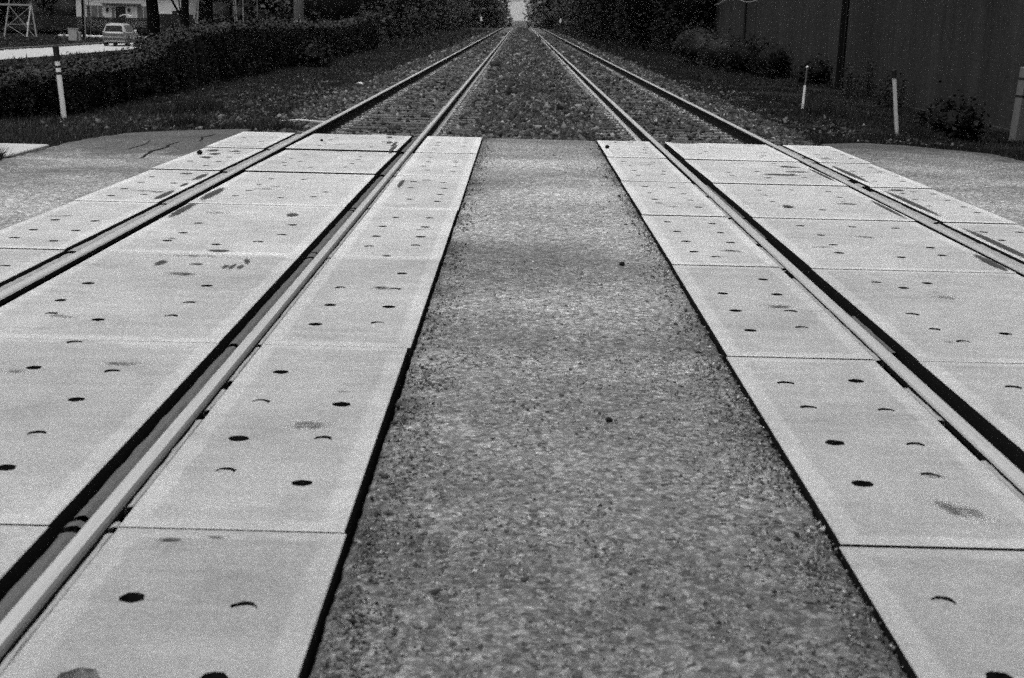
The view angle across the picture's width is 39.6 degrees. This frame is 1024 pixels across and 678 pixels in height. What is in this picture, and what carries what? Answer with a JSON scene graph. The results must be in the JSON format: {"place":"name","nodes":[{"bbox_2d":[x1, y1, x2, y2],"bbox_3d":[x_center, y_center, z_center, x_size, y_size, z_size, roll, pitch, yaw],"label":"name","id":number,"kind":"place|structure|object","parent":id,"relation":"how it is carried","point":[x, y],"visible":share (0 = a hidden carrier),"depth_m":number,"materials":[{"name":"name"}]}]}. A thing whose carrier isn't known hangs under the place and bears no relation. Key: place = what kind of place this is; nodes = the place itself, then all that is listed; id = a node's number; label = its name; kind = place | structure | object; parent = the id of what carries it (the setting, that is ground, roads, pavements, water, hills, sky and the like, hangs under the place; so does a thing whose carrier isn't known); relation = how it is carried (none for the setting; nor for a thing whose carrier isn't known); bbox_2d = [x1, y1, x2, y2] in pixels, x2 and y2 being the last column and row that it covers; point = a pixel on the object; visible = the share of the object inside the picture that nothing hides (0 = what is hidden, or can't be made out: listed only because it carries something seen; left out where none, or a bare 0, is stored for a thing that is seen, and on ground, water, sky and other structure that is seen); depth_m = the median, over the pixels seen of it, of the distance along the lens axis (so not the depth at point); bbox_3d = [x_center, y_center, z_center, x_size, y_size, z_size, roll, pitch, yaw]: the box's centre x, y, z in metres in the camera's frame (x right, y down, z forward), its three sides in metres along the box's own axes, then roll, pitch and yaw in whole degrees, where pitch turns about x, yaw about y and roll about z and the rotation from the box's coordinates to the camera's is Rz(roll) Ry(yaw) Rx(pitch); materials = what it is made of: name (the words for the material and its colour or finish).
{"place":"outdoors","nodes":[
{"label":"outdoors","id":0,"kind":"place"},
{"bbox_2d":[0,43,135,59],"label":"street","id":1,"kind":"structure","parent":0,"point":[30,52],"depth_m":96.19,"materials":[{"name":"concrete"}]},
{"bbox_2d":[102,22,138,45],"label":"parked car","id":2,"kind":"object","parent":1,"relation":"on","point":[115,33],"visible":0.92,"depth_m":110.41,"materials":[{"name":"silver metal"}]},
{"bbox_2d":[0,21,1023,160],"bbox_3d":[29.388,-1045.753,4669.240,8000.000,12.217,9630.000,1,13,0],"label":"ground","id":3,"kind":"structure","parent":0,"point":[519,24],"depth_m":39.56,"materials":[{"name":"plant"}]},
{"bbox_2d":[0,0,32,28],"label":"garden tree","id":4,"kind":"object","parent":3,"relation":"on","point":[3,11],"visible":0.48,"depth_m":158.60,"materials":[{"name":"black plant"}]},
{"bbox_2d":[0,0,36,36],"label":"steel trestle","id":5,"kind":"object","parent":3,"relation":"on","point":[30,10],"visible":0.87,"depth_m":136.07,"materials":[{"name":"grey metal"}]},
{"bbox_2d":[0,143,48,157],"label":"footway","id":6,"kind":"structure","parent":3,"relation":"on","point":[19,149],"depth_m":16.22,"materials":[{"name":"concrete"}]},
{"bbox_2d":[53,45,66,118],"bbox_3d":[-7.271,-3.977,22.932,0.098,1.500,0.095,-3,13,1],"label":"marker post","id":7,"kind":"object","parent":3,"relation":"on","point":[56,53],"visible":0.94,"depth_m":22.86,"materials":[{"name":"white paint"}]},
{"bbox_2d":[0,21,173,35],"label":"hedge","id":8,"kind":"object","parent":3,"relation":"on","point":[51,29],"visible":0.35,"depth_m":151.98,"materials":[{"name":"black plant"}]},
{"bbox_2d":[13,14,194,29],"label":"picket fence","id":9,"kind":"object","parent":3,"relation":"on","point":[100,23],"visible":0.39,"depth_m":154.46,"materials":[{"name":"black paint"}]},
{"bbox_2d":[0,129,250,229],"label":"asphalt apron","id":10,"kind":"object","parent":3,"relation":"on","point":[33,184],"visible":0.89,"depth_m":14.16,"materials":[{"name":"grey asphalt"}]},
{"bbox_2d":[0,249,73,291],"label":"crossing panel","id":11,"kind":"object","parent":10,"relation":"on","point":[17,265],"visible":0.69,"depth_m":8.58,"materials":[{"name":"concrete"}]},
{"bbox_2d":[0,201,164,253],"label":"crossing panel","id":12,"kind":"object","parent":10,"relation":"on","point":[73,227],"visible":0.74,"depth_m":10.04,"materials":[{"name":"concrete"}]},
{"bbox_2d":[74,170,225,205],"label":"crossing panel","id":13,"kind":"object","parent":10,"relation":"on","point":[162,187],"visible":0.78,"depth_m":12.32,"materials":[{"name":"concrete"}]},
{"bbox_2d":[151,147,268,173],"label":"crossing panel","id":14,"kind":"object","parent":10,"relation":"on","point":[223,160],"visible":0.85,"depth_m":14.64,"materials":[{"name":"concrete"}]},
{"bbox_2d":[76,0,196,26],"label":"house","id":15,"kind":"structure","parent":3,"relation":"on","point":[134,9],"depth_m":175.60,"materials":[{"name":"white"}]},
{"bbox_2d":[146,0,159,38],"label":"street tree","id":16,"kind":"object","parent":3,"relation":"on","point":[153,21],"visible":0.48,"depth_m":77.94,"materials":[{"name":"black plant"}]},
{"bbox_2d":[0,11,382,119],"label":"hedge","id":17,"kind":"object","parent":3,"relation":"on","point":[211,52],"visible":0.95,"depth_m":32.83,"materials":[{"name":"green plant"}]},
{"bbox_2d":[2,0,461,29],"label":"woodland","id":18,"kind":"object","parent":3,"relation":"on","point":[67,7],"visible":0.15,"depth_m":183.83,"materials":[{"name":"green plant"}]},
{"bbox_2d":[217,0,290,21],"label":"tree","id":19,"kind":"object","parent":3,"relation":"on","point":[260,3],"visible":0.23,"depth_m":96.60,"materials":[{"name":"black plant"}]},
{"bbox_2d":[295,31,336,67],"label":"vine mound","id":20,"kind":"object","parent":3,"relation":"on","point":[315,55],"visible":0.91,"depth_m":49.37,"materials":[{"name":"black plant"}]},
{"bbox_2d":[251,0,385,41],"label":"tree","id":21,"kind":"object","parent":3,"relation":"on","point":[335,10],"visible":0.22,"depth_m":71.08,"materials":[{"name":"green plant"}]},
{"bbox_2d":[352,0,392,43],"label":"tree","id":22,"kind":"object","parent":3,"relation":"on","point":[368,7],"visible":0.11,"depth_m":84.59,"materials":[{"name":"black plant"}]},
{"bbox_2d":[370,0,418,43],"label":"tree","id":23,"kind":"object","parent":3,"relation":"on","point":[379,4],"visible":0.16,"depth_m":88.80,"materials":[{"name":"black plant"}]},
{"bbox_2d":[380,0,419,40],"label":"tree","id":24,"kind":"object","parent":3,"relation":"on","point":[400,8],"visible":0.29,"depth_m":106.36,"materials":[{"name":"black plant"}]},
{"bbox_2d":[388,0,442,37],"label":"tree","id":25,"kind":"object","parent":3,"relation":"on","point":[413,2],"visible":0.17,"depth_m":117.84,"materials":[{"name":"black plant"}]},
{"bbox_2d":[412,0,448,34],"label":"tree","id":26,"kind":"object","parent":3,"relation":"on","point":[434,9],"visible":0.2,"depth_m":142.40,"materials":[{"name":"black plant"}]},
{"bbox_2d":[429,0,454,32],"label":"tree","id":27,"kind":"object","parent":3,"relation":"on","point":[444,11],"visible":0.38,"depth_m":164.44,"materials":[{"name":"black plant"}]},
{"bbox_2d":[465,0,501,27],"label":"tree","id":28,"kind":"object","parent":3,"relation":"on","point":[485,10],"visible":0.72,"depth_m":274.60,"materials":[{"name":"black plant"}]},
{"bbox_2d":[40,31,1015,155],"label":"ballast","id":29,"kind":"structure","parent":3,"relation":"on","point":[525,86],"depth_m":29.25,"materials":[{"name":"gravel"}]},
{"bbox_2d":[151,111,225,130],"bbox_3d":[-4.707,-3.104,20.204,1.416,0.296,1.548,-8,16,-35],"label":"weed clump","id":30,"kind":"object","parent":29,"relation":"on","point":[179,121],"visible":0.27,"depth_m":20.05,"materials":[{"name":"black plant"}]},
{"bbox_2d":[159,93,242,114],"bbox_3d":[-6.011,-4.339,26.153,2.510,0.433,2.323,1,13,0],"label":"weed clump","id":31,"kind":"object","parent":29,"relation":"on","point":[196,108],"visible":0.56,"depth_m":26.06,"materials":[{"name":"black plant"}]},
{"bbox_2d":[242,112,312,131],"bbox_3d":[-3.519,-3.182,21.222,1.661,0.455,1.885,1,13,0],"label":"weed clump","id":32,"kind":"object","parent":29,"relation":"on","point":[278,126],"visible":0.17,"depth_m":21.09,"materials":[{"name":"black plant"}]},
{"bbox_2d":[304,125,471,134],"bbox_3d":[-1.875,-3.083,21.408,2.600,0.225,0.230,1,13,0],"label":"railway tie","id":33,"kind":"object","parent":29,"relation":"in","point":[346,128],"visible":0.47,"depth_m":21.32,"materials":[{"name":"grey wood"}]},
{"bbox_2d":[616,135,779,144],"bbox_3d":[2.640,-2.845,20.843,2.600,0.225,0.230,2,13,0],"label":"railway tie","id":34,"kind":"object","parent":29,"relation":"in","point":[729,141],"visible":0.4,"depth_m":20.76,"materials":[{"name":"grey wood"}]},
{"bbox_2d":[793,101,861,119],"bbox_3d":[6.712,-5.038,31.021,1.979,0.376,2.200,1,13,0],"label":"weed clump","id":35,"kind":"object","parent":29,"relation":"on","point":[824,110],"visible":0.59,"depth_m":30.86,"materials":[{"name":"black plant"}]},
{"bbox_2d":[847,127,925,143],"bbox_3d":[5.781,-3.138,21.876,1.895,0.279,1.840,-8,16,-35],"label":"weed clump","id":36,"kind":"object","parent":29,"relation":"on","point":[893,136],"visible":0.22,"depth_m":21.71,"materials":[{"name":"black plant"}]},
{"bbox_2d":[537,0,557,28],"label":"tree","id":37,"kind":"object","parent":3,"relation":"on","point":[547,18],"visible":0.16,"depth_m":277.21,"materials":[{"name":"black plant"}]},
{"bbox_2d":[575,0,610,36],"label":"shade tree","id":38,"kind":"object","parent":3,"relation":"on","point":[588,4],"visible":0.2,"depth_m":141.42,"materials":[{"name":"black plant"}]},
{"bbox_2d":[584,0,628,41],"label":"shade tree","id":39,"kind":"object","parent":3,"relation":"on","point":[605,6],"visible":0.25,"depth_m":117.11,"materials":[{"name":"black plant"}]},
{"bbox_2d":[309,138,907,677],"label":"asphalt strip","id":40,"kind":"object","parent":3,"relation":"on","point":[553,230],"visible":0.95,"depth_m":4.77,"materials":[{"name":"grey asphalt"}]},
{"bbox_2d":[0,528,346,677],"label":"crossing panel","id":41,"kind":"object","parent":40,"relation":"on","point":[150,603],"visible":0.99,"depth_m":3.67,"materials":[{"name":"concrete"}]},
{"bbox_2d":[256,256,439,370],"bbox_3d":[-0.827,-0.148,7.840,0.724,0.204,2.486,2,13,0],"label":"crossing panel","id":42,"kind":"object","parent":40,"relation":"on","point":[361,301],"visible":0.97,"depth_m":7.53,"materials":[{"name":"concrete"}]},
{"bbox_2d":[327,208,456,268],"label":"crossing panel","id":43,"kind":"object","parent":40,"relation":"on","point":[400,233],"visible":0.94,"depth_m":9.98,"materials":[{"name":"concrete"}]},
{"bbox_2d":[367,175,468,217],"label":"crossing panel","id":44,"kind":"object","parent":40,"relation":"on","point":[423,192],"visible":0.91,"depth_m":12.34,"materials":[{"name":"concrete"}]},
{"bbox_2d":[393,153,476,179],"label":"crossing panel","id":45,"kind":"object","parent":40,"relation":"on","point":[440,164],"visible":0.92,"depth_m":14.71,"materials":[{"name":"concrete"}]},
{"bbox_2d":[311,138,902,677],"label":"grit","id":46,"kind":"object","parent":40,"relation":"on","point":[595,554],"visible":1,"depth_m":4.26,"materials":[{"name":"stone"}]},
{"bbox_2d":[621,181,731,218],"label":"crossing panel","id":47,"kind":"object","parent":40,"relation":"on","point":[667,199],"visible":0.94,"depth_m":12.30,"materials":[{"name":"concrete"}]},
{"bbox_2d":[641,215,785,272],"bbox_3d":[1.389,-0.628,10.209,0.731,0.204,2.362,1,12,0],"label":"crossing panel","id":48,"kind":"object","parent":40,"relation":"on","point":[702,241],"visible":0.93,"depth_m":9.96,"materials":[{"name":"concrete"}]},
{"bbox_2d":[672,265,882,367],"bbox_3d":[1.373,-0.094,7.837,0.733,0.204,2.484,1,13,0],"label":"crossing panel","id":49,"kind":"object","parent":40,"relation":"on","point":[767,312],"visible":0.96,"depth_m":7.51,"materials":[{"name":"concrete"}]},
{"bbox_2d":[726,357,1023,557],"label":"crossing panel","id":50,"kind":"object","parent":40,"relation":"on","point":[874,453],"visible":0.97,"depth_m":5.05,"materials":[{"name":"concrete"}]},
{"bbox_2d":[607,0,663,45],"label":"shade tree","id":51,"kind":"object","parent":3,"relation":"on","point":[626,13],"visible":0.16,"depth_m":107.26,"materials":[{"name":"black plant"}]},
{"bbox_2d":[490,28,782,133],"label":"ballast bed","id":52,"kind":"object","parent":3,"relation":"on","point":[522,30],"visible":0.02,"depth_m":199.42,"materials":[{"name":"grey gravel"}]},
{"bbox_2d":[0,525,75,622],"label":"crossing panel","id":53,"kind":"object","parent":52,"relation":"on","point":[29,555],"visible":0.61,"depth_m":4.03,"materials":[{"name":"concrete"}]},
{"bbox_2d":[0,338,235,545],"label":"crossing panel","id":54,"kind":"object","parent":52,"relation":"on","point":[85,425],"visible":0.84,"depth_m":5.42,"materials":[{"name":"concrete"}]},
{"bbox_2d":[0,251,312,355],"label":"crossing panel","id":55,"kind":"object","parent":52,"relation":"on","point":[224,301],"visible":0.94,"depth_m":7.57,"materials":[{"name":"concrete"}]},
{"bbox_2d":[103,203,354,264],"bbox_3d":[-1.922,-0.734,10.314,1.351,0.204,2.578,1,13,0],"label":"crossing panel","id":56,"kind":"object","parent":52,"relation":"on","point":[304,232],"visible":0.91,"depth_m":9.98,"materials":[{"name":"concrete"}]},
{"bbox_2d":[205,132,299,150],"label":"crossing panel","id":57,"kind":"object","parent":52,"relation":"on","point":[265,141],"visible":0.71,"depth_m":16.99,"materials":[{"name":"concrete"}]},
{"bbox_2d":[108,344,406,555],"bbox_3d":[-0.850,0.393,5.440,0.710,0.204,2.426,2,13,0],"label":"crossing panel","id":58,"kind":"object","parent":52,"relation":"on","point":[284,438],"visible":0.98,"depth_m":5.03,"materials":[{"name":"concrete"}]},
{"bbox_2d":[188,172,383,213],"bbox_3d":[-1.907,-1.237,12.543,1.352,0.204,2.405,1,13,0],"label":"crossing panel","id":59,"kind":"object","parent":52,"relation":"on","point":[348,192],"visible":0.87,"depth_m":12.32,"materials":[{"name":"concrete"}]},
{"bbox_2d":[245,150,403,180],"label":"crossing panel","id":60,"kind":"object","parent":52,"relation":"on","point":[377,164],"visible":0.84,"depth_m":14.64,"materials":[{"name":"concrete"}]},
{"bbox_2d":[286,134,417,156],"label":"crossing panel","id":61,"kind":"object","parent":52,"relation":"on","point":[398,145],"visible":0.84,"depth_m":16.91,"materials":[{"name":"concrete"}]},
{"bbox_2d":[415,136,481,156],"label":"crossing panel","id":62,"kind":"object","parent":52,"relation":"on","point":[454,145],"visible":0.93,"depth_m":17.03,"materials":[{"name":"concrete"}]},
{"bbox_2d":[483,27,563,43],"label":"distant ties","id":63,"kind":"object","parent":52,"relation":"on","point":[508,29],"visible":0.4,"depth_m":177.48,"materials":[{"name":"grey wood"}]},
{"bbox_2d":[0,27,506,306],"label":"rail","id":64,"kind":"object","parent":63,"relation":"on","point":[41,277],"visible":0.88,"depth_m":12.26,"materials":[{"name":"grey metal"}]},
{"bbox_2d":[0,27,514,664],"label":"rail","id":65,"kind":"object","parent":63,"relation":"on","point":[26,611],"visible":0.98,"depth_m":4.99,"materials":[{"name":"grey metal"}]},
{"bbox_2d":[528,27,1023,495],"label":"rail","id":66,"kind":"object","parent":63,"relation":"on","point":[970,438],"visible":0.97,"depth_m":7.18,"materials":[{"name":"grey metal"}]},
{"bbox_2d":[535,27,1023,276],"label":"rail","id":67,"kind":"object","parent":63,"relation":"on","point":[740,134],"visible":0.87,"depth_m":19.66,"materials":[{"name":"grey metal"}]},
{"bbox_2d":[597,140,665,159],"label":"crossing panel","id":68,"kind":"object","parent":52,"relation":"on","point":[630,149],"visible":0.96,"depth_m":16.97,"materials":[{"name":"concrete"}]},
{"bbox_2d":[607,157,690,182],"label":"crossing panel","id":69,"kind":"object","parent":52,"relation":"on","point":[645,169],"visible":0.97,"depth_m":14.71,"materials":[{"name":"concrete"}]},
{"bbox_2d":[664,142,798,164],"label":"crossing panel","id":70,"kind":"object","parent":52,"relation":"on","point":[680,152],"visible":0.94,"depth_m":16.98,"materials":[{"name":"concrete"}]},
{"bbox_2d":[684,160,846,189],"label":"crossing panel","id":71,"kind":"object","parent":52,"relation":"on","point":[709,173],"visible":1,"depth_m":14.68,"materials":[{"name":"concrete"}]},
{"bbox_2d":[706,184,914,224],"bbox_3d":[2.531,-1.116,12.496,1.385,0.204,2.501,1,13,0],"label":"crossing panel","id":72,"kind":"object","parent":52,"relation":"on","point":[748,202],"visible":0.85,"depth_m":12.30,"materials":[{"name":"concrete"}]},
{"bbox_2d":[779,145,871,164],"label":"crossing panel","id":73,"kind":"object","parent":52,"relation":"on","point":[819,154],"visible":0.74,"depth_m":16.99,"materials":[{"name":"concrete"}]},
{"bbox_2d":[744,218,1015,279],"bbox_3d":[2.519,-0.591,10.172,1.388,0.204,2.436,1,13,0],"label":"crossing panel","id":74,"kind":"object","parent":52,"relation":"on","point":[805,247],"visible":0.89,"depth_m":9.97,"materials":[{"name":"concrete"}]},
{"bbox_2d":[811,269,1023,375],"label":"crossing panel","id":75,"kind":"object","parent":52,"relation":"on","point":[909,320],"visible":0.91,"depth_m":7.78,"materials":[{"name":"concrete"}]},
{"bbox_2d":[838,547,1023,677],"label":"crossing panel","id":76,"kind":"object","parent":52,"relation":"on","point":[942,613],"visible":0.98,"depth_m":3.81,"materials":[{"name":"concrete"}]},
{"bbox_2d":[917,361,1023,472],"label":"crossing panel","id":77,"kind":"object","parent":52,"relation":"on","point":[985,401],"visible":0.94,"depth_m":6.03,"materials":[{"name":"concrete"}]},
{"bbox_2d":[609,2,672,47],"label":"shade tree","id":78,"kind":"object","parent":3,"relation":"on","point":[637,37],"visible":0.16,"depth_m":100.65,"materials":[{"name":"black plant"}]},
{"bbox_2d":[608,0,676,49],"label":"shade tree","id":79,"kind":"object","parent":3,"relation":"on","point":[638,6],"visible":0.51,"depth_m":94.03,"materials":[{"name":"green plant"}]},
{"bbox_2d":[631,0,680,52],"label":"shade tree","id":80,"kind":"object","parent":3,"relation":"on","point":[659,33],"visible":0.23,"depth_m":88.44,"materials":[{"name":"black plant"}]},
{"bbox_2d":[647,0,688,53],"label":"shade tree","id":81,"kind":"object","parent":3,"relation":"on","point":[667,24],"visible":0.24,"depth_m":82.94,"materials":[{"name":"black plant"}]},
{"bbox_2d":[651,0,717,56],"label":"shade tree","id":82,"kind":"object","parent":3,"relation":"on","point":[703,10],"visible":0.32,"depth_m":77.13,"materials":[{"name":"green plant"}]},
{"bbox_2d":[672,17,721,60],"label":"bush","id":83,"kind":"object","parent":3,"relation":"on","point":[681,42],"visible":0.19,"depth_m":68.06,"materials":[{"name":"grey plant"}]},
{"bbox_2d":[677,16,730,65],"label":"bush","id":84,"kind":"object","parent":3,"relation":"on","point":[695,43],"visible":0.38,"depth_m":62.25,"materials":[{"name":"grey plant"}]},
{"bbox_2d":[693,28,736,69],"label":"bush","id":85,"kind":"object","parent":3,"relation":"on","point":[712,50],"visible":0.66,"depth_m":57.92,"materials":[{"name":"grey plant"}]},
{"bbox_2d":[718,31,765,73],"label":"bush","id":86,"kind":"object","parent":3,"relation":"on","point":[737,55],"visible":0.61,"depth_m":53.99,"materials":[{"name":"grey plant"}]},
{"bbox_2d":[746,31,798,78],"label":"bush","id":87,"kind":"object","parent":3,"relation":"on","point":[772,61],"visible":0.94,"depth_m":50.44,"materials":[{"name":"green plant"}]},
{"bbox_2d":[795,49,834,84],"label":"bush","id":88,"kind":"object","parent":3,"relation":"on","point":[818,72],"visible":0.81,"depth_m":45.93,"materials":[{"name":"grey plant"}]},
{"bbox_2d":[834,0,849,89],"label":"utility pole","id":89,"kind":"object","parent":3,"relation":"on","point":[841,54],"visible":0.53,"depth_m":42.92,"materials":[{"name":"black wood"}]},
{"bbox_2d":[834,52,878,96],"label":"bush","id":90,"kind":"object","parent":3,"relation":"on","point":[858,83],"visible":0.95,"depth_m":40.99,"materials":[{"name":"grey plant"}]},
{"bbox_2d":[712,0,1023,133],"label":"warehouse","id":91,"kind":"structure","parent":3,"relation":"on","point":[969,47],"depth_m":37.92,"materials":[{"name":"metal"}]},
{"bbox_2d":[873,65,909,108],"bbox_3d":[10.096,-6.697,37.822,0.918,1.126,0.956,12,17,40],"label":"bush","id":92,"kind":"object","parent":3,"relation":"on","point":[882,100],"visible":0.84,"depth_m":37.86,"materials":[{"name":"grey plant"}]},
{"bbox_2d":[891,69,898,134],"bbox_3d":[6.476,-3.803,23.992,0.085,1.490,0.083,-6,13,2],"label":"marker post","id":93,"kind":"object","parent":3,"relation":"on","point":[894,84],"visible":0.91,"depth_m":23.91,"materials":[{"name":"white paint"}]},
{"bbox_2d":[822,143,1023,226],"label":"asphalt apron","id":94,"kind":"object","parent":3,"relation":"on","point":[993,183],"visible":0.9,"depth_m":15.76,"materials":[{"name":"grey asphalt"}]},
{"bbox_2d":[815,163,931,191],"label":"crossing panel","id":95,"kind":"object","parent":94,"relation":"on","point":[867,177],"visible":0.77,"depth_m":14.65,"materials":[{"name":"concrete"}]},
{"bbox_2d":[870,188,1017,224],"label":"crossing panel","id":96,"kind":"object","parent":94,"relation":"on","point":[934,206],"visible":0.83,"depth_m":12.29,"materials":[{"name":"concrete"}]},
{"bbox_2d":[936,223,1023,267],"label":"crossing panel","id":97,"kind":"object","parent":94,"relation":"on","point":[1005,241],"visible":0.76,"depth_m":10.62,"materials":[{"name":"concrete"}]},
{"bbox_2d":[889,122,959,141],"bbox_3d":[7.381,-3.896,26.509,2.047,0.342,1.642,1,13,0],"label":"weed clump","id":98,"kind":"object","parent":3,"relation":"on","point":[913,132],"visible":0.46,"depth_m":26.42,"materials":[{"name":"grey plant"}]},
{"bbox_2d":[906,80,991,143],"bbox_3d":[8.509,-4.442,27.699,1.557,1.141,1.654,1,13,0],"label":"shrub","id":99,"kind":"object","parent":3,"relation":"on","point":[963,122],"visible":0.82,"depth_m":27.35,"materials":[{"name":"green plant"}]},
{"bbox_2d":[1009,67,1023,141],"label":"timber post","id":100,"kind":"object","parent":3,"relation":"on","point":[1017,128],"visible":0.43,"depth_m":28.00,"materials":[{"name":"grey wood"}]},
{"bbox_2d":[507,1,529,20],"bbox_3d":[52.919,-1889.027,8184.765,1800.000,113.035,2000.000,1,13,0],"label":"sky","id":101,"kind":"structure","parent":0,"point":[517,9],"depth_m":7498.67,"materials":[{"name":"white"}]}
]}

